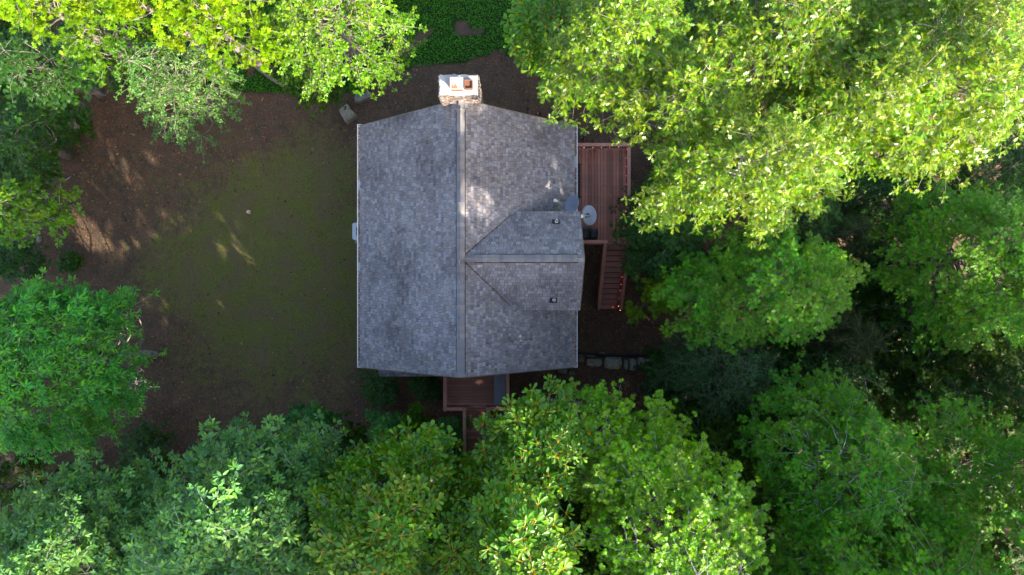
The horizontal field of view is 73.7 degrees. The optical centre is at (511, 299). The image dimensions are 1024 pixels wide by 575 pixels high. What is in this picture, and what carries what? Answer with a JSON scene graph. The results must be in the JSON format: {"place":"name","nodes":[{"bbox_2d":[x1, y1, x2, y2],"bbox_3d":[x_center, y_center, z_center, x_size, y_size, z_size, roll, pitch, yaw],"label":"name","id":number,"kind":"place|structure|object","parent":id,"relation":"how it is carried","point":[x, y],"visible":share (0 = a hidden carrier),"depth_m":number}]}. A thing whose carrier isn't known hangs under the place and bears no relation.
{"place":"outdoors","nodes":[
{"label":"outdoors","id":0,"kind":"place"},
{"bbox_2d":[0,0,1023,574],"bbox_3d":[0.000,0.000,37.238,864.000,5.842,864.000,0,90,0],"label":"ground","id":1,"kind":"structure","parent":0,"point":[224,300],"depth_m":34.54},
{"bbox_2d":[0,18,31,110],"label":"understory sapling","id":2,"kind":"object","parent":1,"relation":"on","point":[2,86],"visible":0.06,"depth_m":32.54},
{"bbox_2d":[0,2,38,45],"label":"understory sapling","id":3,"kind":"object","parent":1,"relation":"on","point":[7,25],"visible":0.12,"depth_m":32.73},
{"bbox_2d":[0,238,52,286],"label":"understory tree","id":4,"kind":"object","parent":1,"relation":"on","point":[12,261],"visible":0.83,"depth_m":31.54},
{"bbox_2d":[0,446,52,505],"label":"understory tree","id":5,"kind":"object","parent":1,"relation":"on","point":[30,468],"visible":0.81,"depth_m":31.68},
{"bbox_2d":[0,119,62,191],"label":"understory sapling","id":6,"kind":"object","parent":1,"relation":"on","point":[53,175],"visible":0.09,"depth_m":32.17},
{"bbox_2d":[0,94,74,200],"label":"oak tree","id":7,"kind":"object","parent":1,"relation":"on","point":[19,148],"visible":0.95,"depth_m":28.56},
{"bbox_2d":[0,171,85,249],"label":"chestnut tree","id":8,"kind":"object","parent":1,"relation":"on","point":[14,225],"visible":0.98,"depth_m":28.90},
{"bbox_2d":[0,64,87,129],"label":"understory sapling","id":9,"kind":"object","parent":1,"relation":"on","point":[3,103],"visible":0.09,"depth_m":31.94},
{"bbox_2d":[13,71,84,153],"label":"oak tree","id":10,"kind":"object","parent":1,"relation":"on","point":[67,120],"visible":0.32,"depth_m":31.30},
{"bbox_2d":[0,17,126,124],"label":"oak tree","id":11,"kind":"object","parent":1,"relation":"on","point":[66,78],"visible":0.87,"depth_m":27.55},
{"bbox_2d":[55,250,82,273],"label":"shrub","id":12,"kind":"object","parent":1,"relation":"on","point":[70,261],"visible":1,"depth_m":33.96},
{"bbox_2d":[0,0,139,68],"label":"maple tree","id":13,"kind":"object","parent":1,"relation":"on","point":[25,10],"visible":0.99,"depth_m":21.15},
{"bbox_2d":[42,451,105,516],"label":"understory tree","id":14,"kind":"object","parent":1,"relation":"on","point":[68,469],"visible":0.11,"depth_m":32.44},
{"bbox_2d":[67,105,96,144],"bbox_3d":[-21.746,-8.738,34.318,1.730,1.313,2.109,0,90,0],"label":"shrub","id":15,"kind":"object","parent":1,"relation":"on","point":[85,129],"visible":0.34,"depth_m":34.08},
{"bbox_2d":[0,267,167,464],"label":"buckeye tree","id":16,"kind":"object","parent":1,"relation":"on","point":[27,312],"visible":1,"depth_m":26.52},
{"bbox_2d":[0,445,167,574],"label":"hickory tree","id":17,"kind":"object","parent":1,"relation":"on","point":[30,540],"visible":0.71,"depth_m":20.55},
{"bbox_2d":[60,7,135,80],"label":"understory sapling","id":18,"kind":"object","parent":1,"relation":"on","point":[69,29],"visible":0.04,"depth_m":32.80},
{"bbox_2d":[51,0,201,107],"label":"maple tree","id":19,"kind":"object","parent":1,"relation":"on","point":[71,38],"visible":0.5,"depth_m":25.36},
{"bbox_2d":[64,446,224,574],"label":"hickory tree","id":20,"kind":"object","parent":1,"relation":"on","point":[105,566],"visible":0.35,"depth_m":21.31},
{"bbox_2d":[111,418,177,480],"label":"understory sapling","id":21,"kind":"object","parent":1,"relation":"on","point":[142,440],"visible":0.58,"depth_m":32.74},
{"bbox_2d":[102,34,191,106],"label":"understory sapling","id":22,"kind":"object","parent":1,"relation":"on","point":[114,62],"visible":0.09,"depth_m":31.28},
{"bbox_2d":[89,0,228,77],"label":"maple tree","id":23,"kind":"object","parent":1,"relation":"on","point":[123,11],"visible":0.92,"depth_m":21.16},
{"bbox_2d":[133,0,212,76],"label":"understory sapling","id":24,"kind":"object","parent":1,"relation":"on","point":[167,30],"visible":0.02,"depth_m":32.69},
{"bbox_2d":[111,32,251,163],"bbox_3d":[-13.350,-8.359,29.313,4.994,11.059,5.124,0,90,0],"label":"holly tree","id":25,"kind":"object","parent":1,"relation":"on","point":[182,87],"visible":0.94,"depth_m":26.51},
{"bbox_2d":[37,112,391,427],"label":"grass","id":26,"kind":"structure","parent":1,"relation":"on","point":[256,264],"depth_m":34.51},
{"bbox_2d":[150,0,300,84],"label":"maple tree","id":27,"kind":"object","parent":1,"relation":"on","point":[221,13],"visible":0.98,"depth_m":22.53},
{"bbox_2d":[120,410,354,574],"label":"hickory tree","id":28,"kind":"object","parent":1,"relation":"on","point":[193,539],"visible":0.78,"depth_m":20.24},
{"bbox_2d":[228,408,349,574],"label":"hickory tree","id":29,"kind":"object","parent":1,"relation":"on","point":[267,561],"visible":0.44,"depth_m":20.70},
{"bbox_2d":[276,399,343,445],"bbox_3d":[-8.993,5.546,31.751,2.652,6.158,2.363,0,90,0],"label":"rhododendron shrub","id":30,"kind":"object","parent":1,"relation":"on","point":[295,415],"visible":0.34,"depth_m":29.85},
{"bbox_2d":[271,45,353,121],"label":"dogwood tree","id":31,"kind":"object","parent":1,"relation":"on","point":[292,84],"visible":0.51,"depth_m":30.79},
{"bbox_2d":[262,0,427,103],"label":"beech tree","id":32,"kind":"object","parent":1,"relation":"on","point":[343,43],"visible":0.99,"depth_m":24.55},
{"bbox_2d":[339,104,356,124],"bbox_3d":[-8.271,-9.347,34.351,0.869,0.616,1.020,0,90,0],"label":"boulder","id":33,"kind":"object","parent":1,"relation":"on","point":[348,115],"visible":0.94,"depth_m":34.09},
{"bbox_2d":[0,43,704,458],"bbox_3d":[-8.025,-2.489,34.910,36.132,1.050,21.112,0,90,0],"label":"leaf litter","id":34,"kind":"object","parent":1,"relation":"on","point":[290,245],"visible":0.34,"depth_m":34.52},
{"bbox_2d":[352,223,356,242],"bbox_3d":[-7.410,-3.360,34.075,1.020,0.950,1.000,0,90,0],"label":"air conditioner","id":35,"kind":"object","parent":1,"relation":"on","point":[354,231],"visible":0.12,"depth_m":33.60},
{"bbox_2d":[177,0,534,95],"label":"ivy ground cover","id":36,"kind":"object","parent":1,"relation":"on","point":[261,87],"visible":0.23,"depth_m":34.44},
{"bbox_2d":[251,62,281,85],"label":"fallen branch","id":37,"kind":"object","parent":36,"relation":"on","point":[266,75],"visible":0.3,"depth_m":34.09},
{"bbox_2d":[324,411,392,462],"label":"understory sapling","id":38,"kind":"object","parent":1,"relation":"on","point":[356,435],"visible":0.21,"depth_m":33.02},
{"bbox_2d":[347,59,371,93],"bbox_3d":[-7.576,-11.238,34.286,1.238,1.163,1.851,0,90,0],"label":"shrub","id":39,"kind":"object","parent":1,"relation":"on","point":[352,87],"visible":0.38,"depth_m":33.94},
{"bbox_2d":[354,91,371,103],"bbox_3d":[-7.501,-10.197,34.385,0.914,0.464,0.630,0,90,0],"label":"boulder","id":40,"kind":"object","parent":1,"relation":"on","point":[365,97],"visible":0.82,"depth_m":34.19},
{"bbox_2d":[353,368,399,411],"bbox_3d":[-6.634,4.383,33.812,2.315,2.085,2.352,0,90,0],"label":"holly shrub","id":41,"kind":"object","parent":1,"relation":"on","point":[378,391],"visible":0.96,"depth_m":33.16},
{"bbox_2d":[363,408,409,450],"bbox_3d":[-5.642,5.958,31.677,2.141,6.300,2.240,0,90,0],"label":"rhododendron shrub","id":42,"kind":"object","parent":1,"relation":"on","point":[382,421],"visible":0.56,"depth_m":29.66},
{"bbox_2d":[302,416,482,574],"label":"chestnut oak tree","id":43,"kind":"object","parent":1,"relation":"on","point":[365,523],"visible":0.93,"depth_m":20.53},
{"bbox_2d":[394,401,430,439],"bbox_3d":[-4.973,6.231,33.488,2.122,2.725,2.653,0,90,0],"label":"boxwood shrub","id":44,"kind":"object","parent":1,"relation":"on","point":[417,417],"visible":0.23,"depth_m":32.98},
{"bbox_2d":[406,377,442,403],"bbox_3d":[-4.108,4.084,33.712,2.275,2.249,2.136,0,90,0],"label":"holly shrub","id":45,"kind":"object","parent":1,"relation":"on","point":[430,388],"visible":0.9,"depth_m":33.14},
{"bbox_2d":[423,415,473,461],"bbox_3d":[-3.034,6.523,32.465,2.706,4.769,2.521,0,90,0],"label":"rhododendron shrub","id":46,"kind":"object","parent":1,"relation":"on","point":[455,423],"visible":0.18,"depth_m":31.14},
{"bbox_2d":[405,439,507,574],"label":"chestnut oak tree","id":47,"kind":"object","parent":1,"relation":"on","point":[451,556],"visible":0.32,"depth_m":21.13},
{"bbox_2d":[357,74,584,377],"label":"house","id":48,"kind":"structure","parent":1,"relation":"on","point":[470,259],"depth_m":26.94},
{"bbox_2d":[553,195,578,210],"bbox_3d":[2.225,-3.939,28.662,1.045,1.361,0.833,0,90,0],"label":"satellite dish","id":49,"kind":"object","parent":48,"relation":"attached to","point":[571,203],"visible":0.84,"depth_m":28.48},
{"bbox_2d":[581,205,595,224],"bbox_3d":[2.903,-3.411,27.506,0.914,0.739,0.799,0,90,0],"label":"satellite dish","id":50,"kind":"object","parent":48,"relation":"attached to","point":[588,215],"visible":0.91,"depth_m":27.59},
{"bbox_2d":[443,374,508,459],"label":"entry deck","id":51,"kind":"structure","parent":1,"relation":"on","point":[471,396],"depth_m":32.10},
{"bbox_2d":[494,374,504,404],"bbox_3d":[-0.570,4.085,31.886,0.520,0.422,1.570,0,90,0],"label":"bench","id":52,"kind":"object","parent":51,"relation":"on","point":[497,389],"visible":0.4,"depth_m":31.68},
{"bbox_2d":[464,463,585,574],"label":"chestnut oak tree","id":53,"kind":"object","parent":1,"relation":"on","point":[518,530],"visible":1,"depth_m":18.33},
{"bbox_2d":[471,374,603,509],"bbox_3d":[0.850,4.906,27.732,4.411,14.236,4.487,0,90,0],"label":"chestnut oak tree","id":54,"kind":"object","parent":1,"relation":"on","point":[520,429],"visible":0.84,"depth_m":21.54},
{"bbox_2d":[500,0,595,114],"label":"magnolia tree","id":55,"kind":"object","parent":1,"relation":"on","point":[531,26],"visible":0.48,"depth_m":24.51},
{"bbox_2d":[553,492,608,574],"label":"forest tree","id":56,"kind":"object","parent":1,"relation":"on","point":[577,520],"visible":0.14,"depth_m":27.81},
{"bbox_2d":[560,509,643,570],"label":"forest tree","id":57,"kind":"object","parent":1,"relation":"on","point":[588,531],"visible":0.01,"depth_m":28.81},
{"bbox_2d":[557,351,648,374],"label":"stone wall","id":58,"kind":"structure","parent":1,"relation":"on","point":[607,362],"depth_m":34.11},
{"bbox_2d":[578,352,662,356],"bbox_3d":[5.106,2.586,34.020,5.446,0.126,0.542,0,90,0],"label":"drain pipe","id":59,"kind":"object","parent":58,"relation":"on","point":[604,355],"visible":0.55,"depth_m":33.97},
{"bbox_2d":[578,143,630,309],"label":"side deck","id":60,"kind":"structure","parent":1,"relation":"on","point":[613,163],"depth_m":32.10},
{"bbox_2d":[582,227,597,239],"bbox_3d":[3.286,-3.050,31.474,1.332,1.249,0.622,0,90,0],"label":"grill","id":61,"kind":"object","parent":60,"relation":"on","point":[589,233],"visible":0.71,"depth_m":31.14},
{"bbox_2d":[584,528,644,574],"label":"forest tree","id":62,"kind":"object","parent":1,"relation":"on","point":[591,558],"visible":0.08,"depth_m":27.36},
{"bbox_2d":[539,377,692,522],"bbox_3d":[3.610,5.411,27.669,6.847,14.320,5.116,0,90,0],"label":"maple tree","id":63,"kind":"object","parent":1,"relation":"on","point":[612,481],"visible":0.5,"depth_m":22.23},
{"bbox_2d":[537,0,698,134],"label":"oak tree","id":64,"kind":"object","parent":1,"relation":"on","point":[598,33],"visible":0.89,"depth_m":19.79},
{"bbox_2d":[616,182,661,225],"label":"understory tree","id":65,"kind":"object","parent":1,"relation":"on","point":[638,190],"visible":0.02,"depth_m":31.34},
{"bbox_2d":[595,398,696,502],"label":"forest tree","id":66,"kind":"object","parent":1,"relation":"on","point":[634,409],"visible":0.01,"depth_m":30.48},
{"bbox_2d":[625,269,692,323],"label":"maple tree","id":67,"kind":"object","parent":1,"relation":"on","point":[659,306],"visible":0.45,"depth_m":29.08},
{"bbox_2d":[605,400,720,546],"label":"maple tree","id":68,"kind":"object","parent":1,"relation":"on","point":[670,433],"visible":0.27,"depth_m":22.39},
{"bbox_2d":[633,341,696,404],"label":"understory sapling","id":69,"kind":"object","parent":1,"relation":"on","point":[658,356],"visible":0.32,"depth_m":32.67},
{"bbox_2d":[609,168,723,287],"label":"oak tree","id":70,"kind":"object","parent":1,"relation":"on","point":[647,254],"visible":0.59,"depth_m":27.68},
{"bbox_2d":[569,425,775,574],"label":"maple tree","id":71,"kind":"object","parent":1,"relation":"on","point":[740,520],"visible":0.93,"depth_m":20.17},
{"bbox_2d":[586,21,767,176],"bbox_3d":[5.012,-6.237,26.370,5.659,17.281,5.152,0,90,0],"label":"oak tree","id":72,"kind":"object","parent":1,"relation":"on","point":[697,93],"visible":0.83,"depth_m":19.02},
{"bbox_2d":[625,467,740,569],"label":"forest tree","id":73,"kind":"object","parent":1,"relation":"on","point":[717,519],"visible":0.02,"depth_m":25.94},
{"bbox_2d":[637,371,742,476],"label":"forest tree","id":74,"kind":"object","parent":1,"relation":"on","point":[703,423],"visible":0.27,"depth_m":28.93},
{"bbox_2d":[674,0,707,26],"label":"understory sapling","id":75,"kind":"object","parent":1,"relation":"on","point":[690,5],"visible":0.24,"depth_m":31.87},
{"bbox_2d":[639,320,783,424],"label":"willow oak tree","id":76,"kind":"object","parent":1,"relation":"on","point":[695,365],"visible":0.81,"depth_m":27.85},
{"bbox_2d":[663,397,762,487],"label":"maple tree","id":77,"kind":"object","parent":1,"relation":"on","point":[735,432],"visible":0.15,"depth_m":28.40},
{"bbox_2d":[620,97,855,249],"bbox_3d":[7.176,-3.778,25.920,7.640,19.114,4.459,0,90,0],"label":"oak tree","id":78,"kind":"object","parent":1,"relation":"on","point":[770,151],"visible":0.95,"depth_m":18.95},
{"bbox_2d":[688,359,787,444],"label":"forest tree","id":79,"kind":"object","parent":1,"relation":"on","point":[772,416],"visible":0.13,"depth_m":28.54},
{"bbox_2d":[705,227,772,299],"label":"understory sapling","id":80,"kind":"object","parent":1,"relation":"on","point":[722,251],"visible":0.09,"depth_m":34.40},
{"bbox_2d":[651,221,869,357],"bbox_3d":[9.190,-0.594,28.647,7.558,14.012,5.913,0,90,0],"label":"oak tree","id":81,"kind":"object","parent":1,"relation":"on","point":[820,290],"visible":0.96,"depth_m":24.20},
{"bbox_2d":[726,411,794,491],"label":"oak tree","id":82,"kind":"object","parent":1,"relation":"on","point":[748,445],"visible":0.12,"depth_m":27.65},
{"bbox_2d":[708,435,831,559],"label":"forest tree","id":83,"kind":"object","parent":1,"relation":"on","point":[747,476],"visible":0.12,"depth_m":25.69},
{"bbox_2d":[666,0,884,115],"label":"oak tree","id":84,"kind":"object","parent":1,"relation":"on","point":[808,39],"visible":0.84,"depth_m":18.64},
{"bbox_2d":[730,326,828,422],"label":"forest tree","id":85,"kind":"object","parent":1,"relation":"on","point":[790,346],"visible":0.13,"depth_m":29.27},
{"bbox_2d":[763,88,824,137],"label":"understory sapling","id":86,"kind":"object","parent":1,"relation":"on","point":[773,100],"visible":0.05,"depth_m":33.48},
{"bbox_2d":[752,192,846,247],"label":"oak tree","id":87,"kind":"object","parent":1,"relation":"on","point":[822,224],"visible":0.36,"depth_m":26.76},
{"bbox_2d":[737,471,884,574],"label":"oak tree","id":88,"kind":"object","parent":1,"relation":"on","point":[805,543],"visible":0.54,"depth_m":22.03},
{"bbox_2d":[737,518,904,574],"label":"oak tree","id":89,"kind":"object","parent":1,"relation":"on","point":[772,554],"visible":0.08,"depth_m":23.55},
{"bbox_2d":[772,287,881,374],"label":"forest tree","id":90,"kind":"object","parent":1,"relation":"on","point":[875,358],"visible":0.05,"depth_m":29.52},
{"bbox_2d":[770,342,893,404],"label":"oak tree","id":91,"kind":"object","parent":1,"relation":"on","point":[856,375],"visible":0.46,"depth_m":27.16},
{"bbox_2d":[733,362,943,550],"bbox_3d":[11.147,5.545,28.268,6.071,16.912,6.427,0,90,0],"label":"oak tree","id":92,"kind":"object","parent":1,"relation":"on","point":[878,465],"visible":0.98,"depth_m":22.10},
{"bbox_2d":[798,202,882,273],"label":"pine tree","id":93,"kind":"object","parent":1,"relation":"on","point":[858,232],"visible":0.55,"depth_m":27.76},
{"bbox_2d":[782,387,903,494],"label":"forest tree","id":94,"kind":"object","parent":1,"relation":"on","point":[866,402],"visible":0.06,"depth_m":26.86},
{"bbox_2d":[797,296,896,376],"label":"pine tree","id":95,"kind":"object","parent":1,"relation":"on","point":[858,341],"visible":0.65,"depth_m":27.14},
{"bbox_2d":[788,261,914,348],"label":"forest tree","id":96,"kind":"object","parent":1,"relation":"on","point":[874,301],"visible":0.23,"depth_m":28.89},
{"bbox_2d":[757,24,967,183],"bbox_3d":[10.206,-5.637,26.224,5.576,20.388,4.805,0,90,0],"label":"oak tree","id":97,"kind":"object","parent":1,"relation":"on","point":[879,68],"visible":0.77,"depth_m":17.89},
{"bbox_2d":[846,164,887,217],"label":"understory sapling","id":98,"kind":"object","parent":1,"relation":"on","point":[861,174],"visible":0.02,"depth_m":35.07},
{"bbox_2d":[808,154,933,268],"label":"oak tree","id":99,"kind":"object","parent":1,"relation":"on","point":[883,188],"visible":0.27,"depth_m":28.55},
{"bbox_2d":[851,204,943,296],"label":"oak tree","id":100,"kind":"object","parent":1,"relation":"on","point":[877,257],"visible":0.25,"depth_m":27.69},
{"bbox_2d":[846,259,952,377],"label":"oak tree","id":101,"kind":"object","parent":1,"relation":"on","point":[902,323],"visible":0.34,"depth_m":27.91},
{"bbox_2d":[875,141,925,199],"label":"understory sapling","id":102,"kind":"object","parent":1,"relation":"on","point":[881,154],"visible":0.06,"depth_m":35.08},
{"bbox_2d":[781,0,1023,202],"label":"oak tree","id":103,"kind":"object","parent":1,"relation":"on","point":[941,17],"visible":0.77,"depth_m":17.71},
{"bbox_2d":[815,447,991,573],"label":"oak tree","id":104,"kind":"object","parent":1,"relation":"on","point":[938,503],"visible":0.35,"depth_m":21.71},
{"bbox_2d":[852,341,974,451],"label":"forest tree","id":105,"kind":"object","parent":1,"relation":"on","point":[899,412],"visible":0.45,"depth_m":27.11},
{"bbox_2d":[827,487,1013,574],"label":"oak tree","id":106,"kind":"object","parent":1,"relation":"on","point":[965,538],"visible":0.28,"depth_m":21.08},
{"bbox_2d":[821,504,1023,574],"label":"forest tree","id":107,"kind":"object","parent":1,"relation":"on","point":[963,569],"visible":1,"depth_m":18.20},
{"bbox_2d":[868,360,987,423],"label":"oak tree","id":108,"kind":"object","parent":1,"relation":"on","point":[908,387],"visible":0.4,"depth_m":27.68},
{"bbox_2d":[857,178,1023,359],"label":"oak tree","id":109,"kind":"object","parent":1,"relation":"on","point":[986,257],"visible":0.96,"depth_m":24.40},
{"bbox_2d":[881,132,1023,223],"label":"oak tree","id":110,"kind":"object","parent":1,"relation":"on","point":[1014,169],"visible":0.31,"depth_m":26.05},
{"bbox_2d":[886,390,1023,550],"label":"oak tree","id":111,"kind":"object","parent":1,"relation":"on","point":[1003,459],"visible":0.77,"depth_m":22.64},
{"bbox_2d":[886,270,1023,386],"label":"forest tree","id":112,"kind":"object","parent":1,"relation":"on","point":[1004,350],"visible":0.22,"depth_m":26.95},
{"bbox_2d":[892,461,1023,574],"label":"forest tree","id":113,"kind":"object","parent":1,"relation":"on","point":[998,545],"visible":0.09,"depth_m":22.05},
{"bbox_2d":[934,428,985,462],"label":"understory sapling","id":114,"kind":"object","parent":1,"relation":"on","point":[958,450],"visible":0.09,"depth_m":35.72},
{"bbox_2d":[930,394,1023,522],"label":"forest tree","id":115,"kind":"object","parent":1,"relation":"on","point":[1016,421],"visible":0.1,"depth_m":26.16},
{"bbox_2d":[942,343,1023,407],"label":"oak tree","id":116,"kind":"object","parent":1,"relation":"on","point":[981,372],"visible":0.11,"depth_m":27.45},
{"bbox_2d":[963,359,1023,429],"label":"oak tree","id":117,"kind":"object","parent":1,"relation":"on","point":[987,393],"visible":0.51,"depth_m":26.52},
{"bbox_2d":[968,509,1023,574],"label":"forest tree","id":118,"kind":"object","parent":1,"relation":"on","point":[1021,566],"visible":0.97,"depth_m":17.44},
{"bbox_2d":[973,183,1022,234],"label":"understory sapling","id":119,"kind":"object","parent":1,"relation":"on","point":[1007,200],"visible":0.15,"depth_m":36.20},
{"bbox_2d":[978,34,1023,86],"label":"understory sapling","id":120,"kind":"object","parent":1,"relation":"on","point":[1022,66],"visible":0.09,"depth_m":37.27},
{"bbox_2d":[982,86,1023,145],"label":"understory sapling","id":121,"kind":"object","parent":1,"relation":"on","point":[1014,121],"visible":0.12,"depth_m":36.66},
{"bbox_2d":[991,521,1023,574],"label":"understory sapling","id":122,"kind":"object","parent":1,"relation":"on","point":[1012,550],"visible":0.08,"depth_m":36.90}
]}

